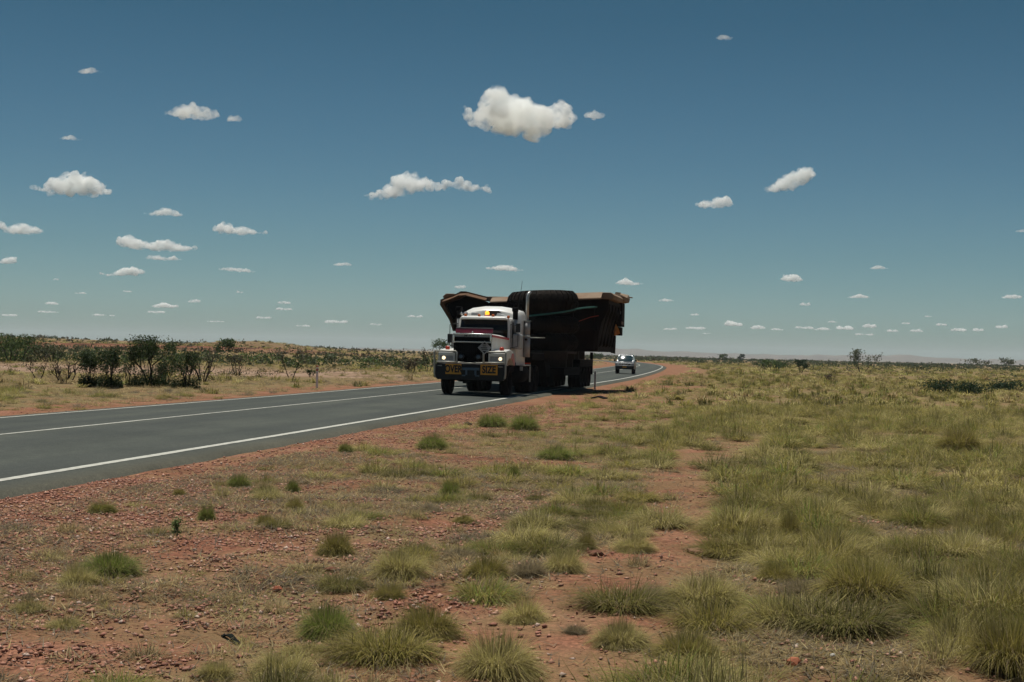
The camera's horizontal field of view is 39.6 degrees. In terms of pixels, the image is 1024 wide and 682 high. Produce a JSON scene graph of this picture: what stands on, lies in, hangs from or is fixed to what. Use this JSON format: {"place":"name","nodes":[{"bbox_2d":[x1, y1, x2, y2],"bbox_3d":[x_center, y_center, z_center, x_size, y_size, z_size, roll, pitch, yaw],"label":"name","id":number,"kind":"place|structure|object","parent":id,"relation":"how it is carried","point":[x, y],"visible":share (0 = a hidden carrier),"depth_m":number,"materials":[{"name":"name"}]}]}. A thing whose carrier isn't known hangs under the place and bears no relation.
{"place":"outdoors","nodes":[
{"label":"outdoors","id":0,"kind":"place"},
{"bbox_2d":[0,360,666,498],"bbox_3d":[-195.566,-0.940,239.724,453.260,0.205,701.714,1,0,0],"label":"road","id":1,"kind":"structure","parent":0,"point":[31,452],"depth_m":26.69,"materials":[{"name":"asphalt"}]},
{"bbox_2d":[0,360,614,417],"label":"road edge line","id":2,"kind":"object","parent":1,"relation":"on","point":[207,401],"visible":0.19,"depth_m":38.13,"materials":[{"name":"paint"}]},
{"bbox_2d":[0,365,639,434],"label":"road centre line","id":3,"kind":"object","parent":1,"relation":"on","point":[208,413],"visible":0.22,"depth_m":29.50,"materials":[{"name":"paint"}]},
{"bbox_2d":[0,362,662,480],"bbox_3d":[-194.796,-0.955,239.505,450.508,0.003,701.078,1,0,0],"label":"road edge line","id":4,"kind":"object","parent":1,"relation":"on","point":[70,468],"visible":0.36,"depth_m":22.04,"materials":[{"name":"paint"}]},
{"bbox_2d":[433,286,538,394],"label":"prime mover truck","id":5,"kind":"object","parent":1,"relation":"on","point":[489,344],"visible":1,"depth_m":49.80,"materials":[{"name":"white paint"}]},
{"bbox_2d":[512,337,592,386],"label":"loader trailer","id":6,"kind":"object","parent":1,"relation":"on","point":[555,368],"visible":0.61,"depth_m":60.63,"materials":[{"name":"metal"}]},
{"bbox_2d":[440,291,632,353],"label":"dump truck body","id":7,"kind":"object","parent":6,"relation":"on","point":[594,334],"visible":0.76,"depth_m":59.74,"materials":[{"name":"metal"}]},
{"bbox_2d":[614,325,619,335],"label":"warning flag","id":8,"kind":"object","parent":7,"relation":"hanging from","point":[616,331],"visible":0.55,"depth_m":64.48,"materials":[{"name":"orange fabric"}]},
{"bbox_2d":[530,333,578,350],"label":"haul truck tyre","id":9,"kind":"object","parent":6,"relation":"on","point":[556,342],"visible":0.66,"depth_m":56.87,"materials":[{"name":"rubber"}]},
{"bbox_2d":[529,315,579,333],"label":"haul truck tyre","id":10,"kind":"object","parent":9,"relation":"on","point":[554,324],"visible":0.64,"depth_m":56.86,"materials":[{"name":"rubber"}]},
{"bbox_2d":[507,290,578,314],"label":"haul truck tyre","id":11,"kind":"object","parent":10,"relation":"on","point":[545,301],"visible":0.88,"depth_m":56.95,"materials":[{"name":"rubber"}]},
{"bbox_2d":[529,306,596,316],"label":"tie down strap","id":12,"kind":"object","parent":11,"relation":"attached to","point":[562,311],"visible":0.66,"depth_m":56.85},
{"bbox_2d":[614,354,636,373],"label":"four wheel drive","id":13,"kind":"structure","parent":1,"relation":"on","point":[626,361],"depth_m":116.15,"materials":[{"name":"silver metal"}]},
{"bbox_2d":[326,347,437,350],"bbox_3d":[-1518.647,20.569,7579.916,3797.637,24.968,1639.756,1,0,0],"label":"hills","id":14,"kind":"structure","parent":0,"point":[397,349],"depth_m":7661.69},
{"bbox_2d":[0,336,1023,681],"bbox_3d":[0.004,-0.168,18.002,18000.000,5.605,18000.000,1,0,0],"label":"ground","id":15,"kind":"structure","parent":0,"point":[566,644],"depth_m":10.58,"materials":[{"name":"soil"}]},
{"bbox_2d":[0,333,43,361],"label":"tree","id":16,"kind":"object","parent":15,"relation":"on","point":[24,342],"visible":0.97,"depth_m":108.81,"materials":[{"name":"green plant"}]},
{"bbox_2d":[19,591,47,599],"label":"grass tussock","id":17,"kind":"object","parent":15,"relation":"on","point":[31,595],"depth_m":8.92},
{"bbox_2d":[21,354,49,378],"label":"shrub","id":18,"kind":"object","parent":15,"relation":"on","point":[30,361],"visible":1,"depth_m":57.38,"materials":[{"name":"green plant"}]},
{"bbox_2d":[25,343,71,361],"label":"shrub","id":19,"kind":"object","parent":15,"relation":"on","point":[49,349],"visible":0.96,"depth_m":109.80,"materials":[{"name":"green plant"}]},
{"bbox_2d":[47,357,80,381],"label":"shrub","id":20,"kind":"object","parent":15,"relation":"on","point":[58,370],"visible":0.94,"depth_m":52.67,"materials":[{"name":"green plant"}]},
{"bbox_2d":[52,556,102,586],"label":"grass tussock","id":21,"kind":"object","parent":15,"relation":"on","point":[81,574],"depth_m":9.56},
{"bbox_2d":[77,349,101,386],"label":"shrub","id":22,"kind":"object","parent":15,"relation":"on","point":[87,358],"visible":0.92,"depth_m":50.18,"materials":[{"name":"green plant"}]},
{"bbox_2d":[86,498,119,513],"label":"grass tussock","id":23,"kind":"object","parent":15,"relation":"on","point":[100,507],"depth_m":13.43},
{"bbox_2d":[93,344,123,387],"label":"shrub","id":24,"kind":"object","parent":15,"relation":"on","point":[111,357],"visible":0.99,"depth_m":49.63,"materials":[{"name":"green plant"}]},
{"bbox_2d":[70,543,150,578],"bbox_3d":[-2.822,1.518,9.976,0.683,0.263,0.689,2,-1,-36],"label":"grass tussock","id":25,"kind":"object","parent":15,"relation":"on","point":[117,564],"depth_m":9.90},
{"bbox_2d":[121,359,133,385],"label":"shrub","id":26,"kind":"object","parent":15,"relation":"on","point":[127,370],"visible":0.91,"depth_m":51.36,"materials":[{"name":"green plant"}]},
{"bbox_2d":[135,343,157,369],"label":"tree","id":27,"kind":"object","parent":15,"relation":"on","point":[143,357],"visible":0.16,"depth_m":95.23,"materials":[{"name":"green plant"}]},
{"bbox_2d":[120,334,178,386],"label":"tree","id":28,"kind":"object","parent":15,"relation":"on","point":[151,347],"visible":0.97,"depth_m":51.00,"materials":[{"name":"green plant"}]},
{"bbox_2d":[152,359,177,386],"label":"shrub","id":29,"kind":"object","parent":15,"relation":"on","point":[165,366],"visible":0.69,"depth_m":51.74,"materials":[{"name":"green plant"}]},
{"bbox_2d":[165,342,177,358],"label":"tree","id":30,"kind":"object","parent":15,"relation":"on","point":[173,350],"visible":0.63,"depth_m":137.29,"materials":[{"name":"green plant"}]},
{"bbox_2d":[2,359,346,378],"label":"scrub","id":31,"kind":"object","parent":15,"relation":"on","point":[228,372],"visible":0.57,"depth_m":86.82,"materials":[{"name":"green plant"}]},
{"bbox_2d":[171,516,182,534],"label":"weed","id":32,"kind":"object","parent":15,"relation":"on","point":[175,523],"visible":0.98,"depth_m":11.96,"materials":[{"name":"green plant"}]},
{"bbox_2d":[170,487,188,495],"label":"grass tussock","id":33,"kind":"object","parent":15,"relation":"on","point":[176,492],"depth_m":15.18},
{"bbox_2d":[166,350,202,388],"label":"shrub","id":34,"kind":"object","parent":15,"relation":"on","point":[192,361],"visible":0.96,"depth_m":50.49,"materials":[{"name":"green plant"}]},
{"bbox_2d":[4,340,396,357],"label":"scrub","id":35,"kind":"object","parent":15,"relation":"on","point":[238,350],"visible":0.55,"depth_m":242.05,"materials":[{"name":"green plant"}]},
{"bbox_2d":[187,347,221,381],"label":"shrub","id":36,"kind":"object","parent":15,"relation":"on","point":[206,376],"visible":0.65,"depth_m":59.67,"materials":[{"name":"green plant"}]},
{"bbox_2d":[195,502,216,520],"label":"grass tussock","id":37,"kind":"object","parent":15,"relation":"on","point":[204,513],"depth_m":12.91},
{"bbox_2d":[189,655,240,681],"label":"grass tussock","id":38,"kind":"object","parent":15,"relation":"on","point":[220,671],"depth_m":6.96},
{"bbox_2d":[0,333,437,357],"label":"scrub","id":39,"kind":"object","parent":15,"relation":"on","point":[160,341],"visible":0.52,"depth_m":401.64,"materials":[{"name":"green plant"}]},
{"bbox_2d":[0,345,438,369],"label":"scrub","id":40,"kind":"object","parent":15,"relation":"on","point":[330,358],"visible":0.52,"depth_m":140.18,"materials":[{"name":"green plant"}]},
{"bbox_2d":[0,359,440,410],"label":"dry grass","id":41,"kind":"structure","parent":15,"relation":"on","point":[167,389],"depth_m":54.38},
{"bbox_2d":[212,338,236,357],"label":"tree","id":42,"kind":"object","parent":15,"relation":"on","point":[228,343],"visible":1,"depth_m":166.71,"materials":[{"name":"green plant"}]},
{"bbox_2d":[221,634,239,643],"bbox_3d":[-1.563,1.646,7.900,0.031,0.032,0.240,2,-1,-32],"label":"rubber strip","id":43,"kind":"object","parent":15,"relation":"on","point":[231,636],"visible":0.96,"depth_m":7.87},
{"bbox_2d":[227,352,251,375],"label":"shrub","id":44,"kind":"object","parent":15,"relation":"on","point":[234,359],"visible":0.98,"depth_m":74.91,"materials":[{"name":"green plant"}]},
{"bbox_2d":[224,472,255,487],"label":"grass tussock","id":45,"kind":"object","parent":15,"relation":"on","point":[239,481],"depth_m":16.16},
{"bbox_2d":[252,510,273,525],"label":"grass tussock","id":46,"kind":"object","parent":15,"relation":"on","point":[259,521],"depth_m":12.63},
{"bbox_2d":[236,642,325,680],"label":"grass tussock","id":47,"kind":"object","parent":15,"relation":"on","point":[291,662],"depth_m":7.09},
{"bbox_2d":[284,477,300,491],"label":"grass tussock","id":48,"kind":"object","parent":15,"relation":"on","point":[292,486],"depth_m":15.61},
{"bbox_2d":[278,348,307,377],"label":"shrub","id":49,"kind":"object","parent":15,"relation":"on","point":[297,358],"visible":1,"depth_m":72.93,"materials":[{"name":"green plant"}]},
{"bbox_2d":[284,494,303,509],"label":"grass tussock","id":50,"kind":"object","parent":15,"relation":"on","point":[293,502],"depth_m":13.93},
{"bbox_2d":[316,366,318,388],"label":"guide post","id":51,"kind":"object","parent":15,"relation":"on","point":[317,377],"visible":0.8,"depth_m":56.17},
{"bbox_2d":[287,591,370,643],"bbox_3d":[-1.040,1.519,7.961,0.535,0.306,0.530,1,-1,38],"label":"grass tussock","id":52,"kind":"object","parent":15,"relation":"on","point":[323,622],"depth_m":7.90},
{"bbox_2d":[324,566,335,571],"bbox_3d":[-1.299,1.630,10.160,0.099,0.042,0.076,2,-1,-41],"label":"rock","id":53,"kind":"object","parent":15,"relation":"on","point":[330,568],"visible":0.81,"depth_m":10.14,"materials":[{"name":"stone"}]},
{"bbox_2d":[307,525,360,557],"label":"grass tussock","id":54,"kind":"object","parent":15,"relation":"on","point":[335,546],"depth_m":10.94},
{"bbox_2d":[335,441,355,452],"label":"grass tussock","id":55,"kind":"object","parent":15,"relation":"on","point":[344,448],"depth_m":22.16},
{"bbox_2d":[2,392,764,490],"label":"gravel","id":56,"kind":"structure","parent":15,"relation":"on","point":[361,433],"depth_m":25.70,"materials":[{"name":"gravel"}]},
{"bbox_2d":[366,581,409,600],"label":"grass tussock","id":57,"kind":"object","parent":15,"relation":"on","point":[390,593],"depth_m":9.24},
{"bbox_2d":[358,542,442,580],"bbox_3d":[-0.778,1.516,9.971,0.626,0.288,0.693,1,-1,42],"label":"grass tussock","id":58,"kind":"object","parent":15,"relation":"on","point":[399,565],"depth_m":9.88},
{"bbox_2d":[398,357,420,371],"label":"shrub","id":59,"kind":"object","parent":15,"relation":"on","point":[414,364],"visible":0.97,"depth_m":97.63,"materials":[{"name":"green plant"}]},
{"bbox_2d":[398,503,443,512],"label":"grass tussock","id":60,"kind":"object","parent":15,"relation":"on","point":[425,508],"depth_m":14.04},
{"bbox_2d":[414,347,438,370],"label":"shrub","id":61,"kind":"object","parent":15,"relation":"on","point":[426,357],"visible":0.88,"depth_m":102.97,"materials":[{"name":"green plant"}]},
{"bbox_2d":[382,591,475,644],"bbox_3d":[-0.480,1.542,8.027,0.672,0.276,0.632,2,-1,-42],"label":"grass tussock","id":62,"kind":"object","parent":15,"relation":"on","point":[440,628],"depth_m":7.96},
{"bbox_2d":[414,430,455,450],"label":"grass tussock","id":63,"kind":"object","parent":15,"relation":"on","point":[432,442],"depth_m":23.07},
{"bbox_2d":[431,338,450,349],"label":"tree","id":64,"kind":"object","parent":15,"relation":"on","point":[443,344],"visible":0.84,"depth_m":275.09,"materials":[{"name":"green plant"}]},
{"bbox_2d":[437,478,466,495],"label":"grass tussock","id":65,"kind":"object","parent":15,"relation":"on","point":[450,486],"depth_m":15.86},
{"bbox_2d":[437,544,486,559],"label":"grass tussock","id":66,"kind":"object","parent":15,"relation":"on","point":[459,551],"depth_m":11.01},
{"bbox_2d":[451,514,475,523],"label":"grass tussock","id":67,"kind":"object","parent":15,"relation":"on","point":[467,518],"depth_m":13.20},
{"bbox_2d":[456,547,517,579],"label":"grass tussock","id":68,"kind":"object","parent":15,"relation":"on","point":[480,568],"depth_m":10.00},
{"bbox_2d":[473,409,509,426],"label":"grass tussock","id":69,"kind":"object","parent":15,"relation":"on","point":[494,421],"depth_m":30.59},
{"bbox_2d":[438,622,560,681],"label":"grass tussock","id":70,"kind":"object","parent":15,"relation":"on","point":[510,658],"depth_m":7.07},
{"bbox_2d":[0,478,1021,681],"bbox_3d":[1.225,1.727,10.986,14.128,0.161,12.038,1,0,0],"label":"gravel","id":71,"kind":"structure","parent":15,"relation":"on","point":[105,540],"depth_m":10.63,"materials":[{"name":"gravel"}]},
{"bbox_2d":[0,381,1023,504],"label":"spinifex grass","id":72,"kind":"structure","parent":15,"relation":"on","point":[838,425],"depth_m":23.52,"materials":[{"name":"plant"}]},
{"bbox_2d":[0,425,1023,681],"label":"dry grass","id":73,"kind":"structure","parent":15,"relation":"on","point":[736,569],"depth_m":10.92,"materials":[{"name":"plant"}]},
{"bbox_2d":[0,449,1023,681],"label":"stones","id":74,"kind":"object","parent":15,"relation":"on","point":[338,498],"depth_m":11.29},
{"bbox_2d":[0,408,1023,681],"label":"tufts","id":75,"kind":"object","parent":15,"relation":"on","point":[82,592],"visible":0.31,"depth_m":11.99,"materials":[{"name":"green plant"}]},
{"bbox_2d":[0,356,1023,409],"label":"spinifex grass","id":76,"kind":"structure","parent":15,"relation":"on","point":[989,397],"depth_m":65.63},
{"bbox_2d":[4,480,1023,681],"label":"spinifex grass","id":77,"kind":"structure","parent":15,"relation":"on","point":[818,541],"depth_m":10.37,"materials":[{"name":"plant"}]},
{"bbox_2d":[506,463,522,476],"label":"grass tussock","id":78,"kind":"object","parent":15,"relation":"on","point":[514,471],"depth_m":18.53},
{"bbox_2d":[7,339,1023,380],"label":"spinifex grass","id":79,"kind":"structure","parent":15,"relation":"on","point":[740,367],"depth_m":214.64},
{"bbox_2d":[488,593,555,625],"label":"grass tussock","id":80,"kind":"object","parent":15,"relation":"on","point":[520,614],"depth_m":8.50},
{"bbox_2d":[505,412,542,430],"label":"grass tussock","id":81,"kind":"object","parent":15,"relation":"on","point":[521,423],"depth_m":29.93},
{"bbox_2d":[507,557,548,578],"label":"grass tussock","id":82,"kind":"object","parent":15,"relation":"on","point":[537,570],"depth_m":10.10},
{"bbox_2d":[532,441,583,459],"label":"grass tussock","id":83,"kind":"object","parent":15,"relation":"on","point":[555,453],"depth_m":21.77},
{"bbox_2d":[542,543,593,574],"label":"grass tussock","id":84,"kind":"object","parent":15,"relation":"on","point":[570,562],"depth_m":10.28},
{"bbox_2d":[561,621,591,635],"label":"grass tussock","id":85,"kind":"object","parent":15,"relation":"on","point":[573,629],"depth_m":8.12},
{"bbox_2d":[573,528,600,549],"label":"grass tussock","id":86,"kind":"object","parent":15,"relation":"on","point":[589,540],"depth_m":11.49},
{"bbox_2d":[587,550,603,555],"bbox_3d":[0.652,1.657,11.139,0.103,0.049,0.111,2,-1,-33],"label":"rock","id":87,"kind":"object","parent":15,"relation":"on","point":[595,552],"visible":0.98,"depth_m":11.11,"materials":[{"name":"stone"}]},
{"bbox_2d":[588,353,604,357],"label":"shrub","id":88,"kind":"object","parent":15,"relation":"on","point":[599,355],"visible":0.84,"depth_m":535.94,"materials":[{"name":"green plant"}]},
{"bbox_2d":[353,442,883,552],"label":"dead grass","id":89,"kind":"structure","parent":15,"relation":"on","point":[464,535],"depth_m":13.42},
{"bbox_2d":[581,610,658,653],"bbox_3d":[0.609,1.587,7.872,0.565,0.224,0.536,1,-1,-19],"label":"grass tussock","id":90,"kind":"object","parent":15,"relation":"on","point":[623,636],"depth_m":7.82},
{"bbox_2d":[602,530,660,554],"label":"grass tussock","id":91,"kind":"object","parent":15,"relation":"on","point":[631,543],"depth_m":11.47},
{"bbox_2d":[585,353,683,360],"bbox_3d":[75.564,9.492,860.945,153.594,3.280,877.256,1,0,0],"label":"scrub","id":92,"kind":"object","parent":15,"relation":"on","point":[612,356],"visible":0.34,"depth_m":568.94,"materials":[{"name":"green plant"}]},
{"bbox_2d":[625,578,685,606],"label":"grass tussock","id":93,"kind":"object","parent":15,"relation":"on","point":[655,590],"depth_m":9.29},
{"bbox_2d":[636,620,734,663],"bbox_3d":[0.944,1.605,7.664,0.682,0.225,0.641,1,-1,18],"label":"grass tussock","id":94,"kind":"object","parent":15,"relation":"on","point":[687,641],"depth_m":7.64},
{"bbox_2d":[686,547,707,555],"bbox_3d":[1.514,1.704,11.567,0.158,0.050,0.275,1,-1,-16],"label":"rock","id":95,"kind":"object","parent":15,"relation":"on","point":[694,550],"visible":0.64,"depth_m":11.50,"materials":[{"name":"stone"}]},
{"bbox_2d":[652,562,752,611],"bbox_3d":[1.237,1.571,9.219,0.919,0.291,0.829,1,0,5],"label":"grass tussock","id":96,"kind":"object","parent":15,"relation":"on","point":[694,588],"depth_m":9.12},
{"bbox_2d":[445,374,1023,437],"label":"dry grass","id":97,"kind":"structure","parent":15,"relation":"on","point":[620,387],"depth_m":52.91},
{"bbox_2d":[755,359,788,368],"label":"shrub","id":98,"kind":"object","parent":15,"relation":"on","point":[779,365],"visible":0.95,"depth_m":201.87,"materials":[{"name":"green plant"}]},
{"bbox_2d":[749,555,803,583],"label":"grass tussock","id":99,"kind":"object","parent":15,"relation":"on","point":[769,572],"depth_m":10.12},
{"bbox_2d":[773,503,806,536],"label":"grass tussock","id":100,"kind":"object","parent":15,"relation":"on","point":[788,522],"depth_m":12.59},
{"bbox_2d":[786,657,802,666],"bbox_3d":[1.495,1.698,7.532,0.078,0.051,0.097,2,-1,-25],"label":"rock","id":101,"kind":"object","parent":15,"relation":"on","point":[795,660],"visible":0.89,"depth_m":7.50,"materials":[{"name":"stone"}]},
{"bbox_2d":[777,626,819,639],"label":"grass tussock","id":102,"kind":"object","parent":15,"relation":"on","point":[796,633],"depth_m":8.28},
{"bbox_2d":[773,572,825,597],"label":"grass tussock","id":103,"kind":"object","parent":15,"relation":"on","point":[794,589],"depth_m":9.68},
{"bbox_2d":[793,359,809,372],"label":"shrub","id":104,"kind":"object","parent":15,"relation":"on","point":[801,362],"visible":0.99,"depth_m":166.87,"materials":[{"name":"green plant"}]},
{"bbox_2d":[635,355,1023,372],"bbox_3d":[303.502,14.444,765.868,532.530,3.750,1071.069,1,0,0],"label":"scrub","id":105,"kind":"object","parent":15,"relation":"on","point":[897,363],"visible":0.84,"depth_m":481.23,"materials":[{"name":"green plant"}]},
{"bbox_2d":[784,542,942,609],"bbox_3d":[2.355,1.523,9.451,1.097,0.430,1.166,2,-1,-41],"label":"grass tussock","id":106,"kind":"object","parent":15,"relation":"on","point":[878,579],"depth_m":9.31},
{"bbox_2d":[847,348,881,372],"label":"tree","id":107,"kind":"object","parent":15,"relation":"on","point":[856,352],"visible":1,"depth_m":197.85,"materials":[{"name":"green plant"}]},
{"bbox_2d":[781,367,1019,391],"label":"scrub","id":108,"kind":"object","parent":15,"relation":"on","point":[849,370],"visible":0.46,"depth_m":187.94,"materials":[{"name":"green plant"}]},
{"bbox_2d":[871,486,1023,681],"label":"tall grass","id":109,"kind":"structure","parent":15,"relation":"on","point":[940,652],"depth_m":11.20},
{"bbox_2d":[917,379,992,394],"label":"shrub","id":110,"kind":"object","parent":15,"relation":"on","point":[968,386],"visible":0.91,"depth_m":68.94,"materials":[{"name":"green plant"}]},
{"bbox_2d":[926,414,991,453],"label":"grass tussock","id":111,"kind":"object","parent":15,"relation":"on","point":[959,439],"depth_m":24.95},
{"bbox_2d":[964,358,992,365],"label":"tree","id":112,"kind":"object","parent":15,"relation":"on","point":[975,360],"visible":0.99,"depth_m":581.39,"materials":[{"name":"green plant"}]},
{"bbox_2d":[945,592,1023,681],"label":"grass tussock","id":113,"kind":"object","parent":15,"relation":"on","point":[1003,653],"depth_m":7.39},
{"bbox_2d":[981,379,1023,391],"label":"shrub","id":114,"kind":"object","parent":15,"relation":"on","point":[1000,385],"visible":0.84,"depth_m":82.41,"materials":[{"name":"green plant"}]},
{"bbox_2d":[999,357,1015,366],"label":"tree","id":115,"kind":"object","parent":15,"relation":"on","point":[1011,362],"visible":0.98,"depth_m":481.22,"materials":[{"name":"green plant"}]},
{"bbox_2d":[0,0,1023,360],"label":"sky","id":116,"kind":"structure","parent":0,"point":[775,177],"materials":[{"name":"blue"}]},
{"bbox_2d":[585,348,1023,364],"bbox_3d":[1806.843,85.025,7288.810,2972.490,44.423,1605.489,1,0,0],"label":"hills","id":117,"kind":"structure","parent":0,"point":[887,358],"depth_m":7128.35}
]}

